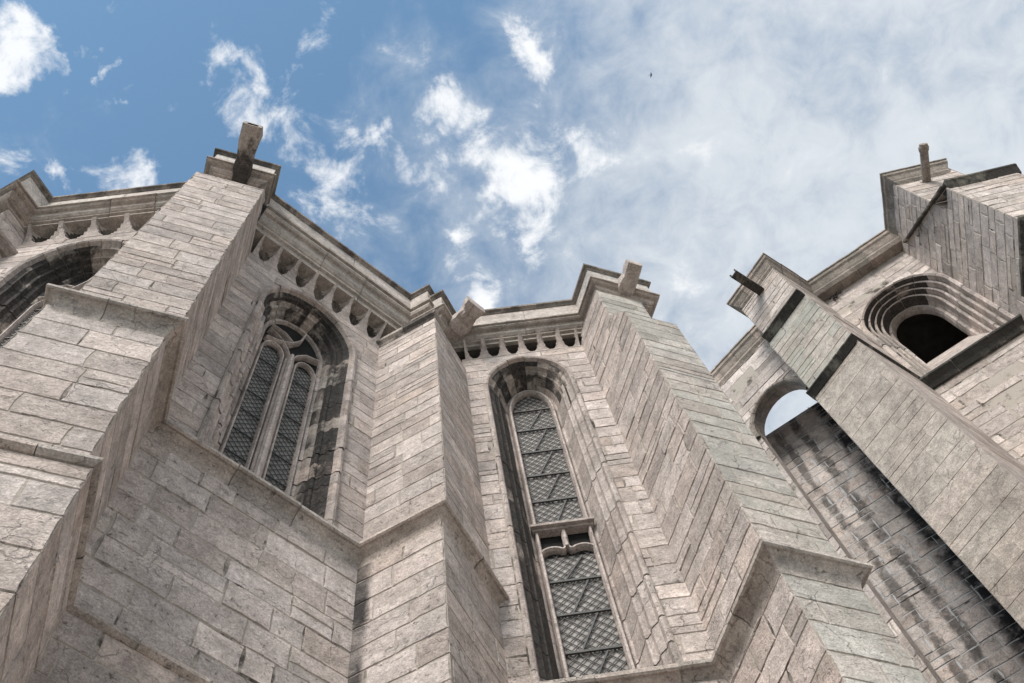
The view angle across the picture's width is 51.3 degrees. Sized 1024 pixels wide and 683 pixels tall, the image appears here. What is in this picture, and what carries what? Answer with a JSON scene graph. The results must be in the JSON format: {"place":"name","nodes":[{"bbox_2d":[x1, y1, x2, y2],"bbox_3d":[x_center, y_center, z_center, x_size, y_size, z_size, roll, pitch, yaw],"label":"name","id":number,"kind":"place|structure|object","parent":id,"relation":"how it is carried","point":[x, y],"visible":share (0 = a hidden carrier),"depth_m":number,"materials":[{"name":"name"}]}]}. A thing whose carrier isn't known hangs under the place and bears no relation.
{"place":"outdoors","nodes":[
{"label":"outdoors","id":0,"kind":"place"},
{"bbox_2d":[0,121,535,682],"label":"chapel apse","id":1,"kind":"structure","parent":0,"point":[236,435],"depth_m":8.05,"materials":[{"name":"stone"}]},
{"bbox_2d":[0,238,126,347],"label":"window","id":2,"kind":"structure","parent":1,"relation":"in","point":[22,288],"depth_m":12.27,"materials":[{"name":"stone"}]},
{"bbox_2d":[196,285,356,524],"bbox_3d":[-2.283,0.546,10.677,1.337,5.269,0.412,37,-77,-16],"label":"window","id":3,"kind":"structure","parent":1,"relation":"in","point":[287,423],"depth_m":10.79,"materials":[{"name":"stone"}]},
{"bbox_2d":[0,0,1023,435],"label":"sky","id":4,"kind":"structure","parent":0,"point":[487,152],"materials":[{"name":"blue"}]},
{"bbox_2d":[411,259,927,682],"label":"chapel apse","id":5,"kind":"structure","parent":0,"point":[670,529],"depth_m":9.37,"materials":[{"name":"stone"}]},
{"bbox_2d":[484,356,682,682],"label":"window","id":6,"kind":"structure","parent":5,"relation":"in","point":[589,604],"depth_m":10.03,"materials":[{"name":"stone"}]},
{"bbox_2d":[710,143,1023,682],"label":"church ruin","id":7,"kind":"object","parent":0,"point":[895,452],"visible":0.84,"depth_m":18.40,"materials":[{"name":"stone"}]},
{"bbox_2d":[828,289,841,300],"bbox_3d":[6.921,-0.993,23.006,0.395,0.600,0.215,-35,-71,8],"label":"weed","id":8,"kind":"object","parent":7,"relation":"attached to","point":[835,296],"visible":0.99,"depth_m":22.89,"materials":[{"name":"green plant"}]},
{"bbox_2d":[860,273,1014,376],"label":"window","id":9,"kind":"structure","parent":7,"relation":"in","point":[923,320],"depth_m":21.47,"materials":[{"name":"stone"}]}
]}

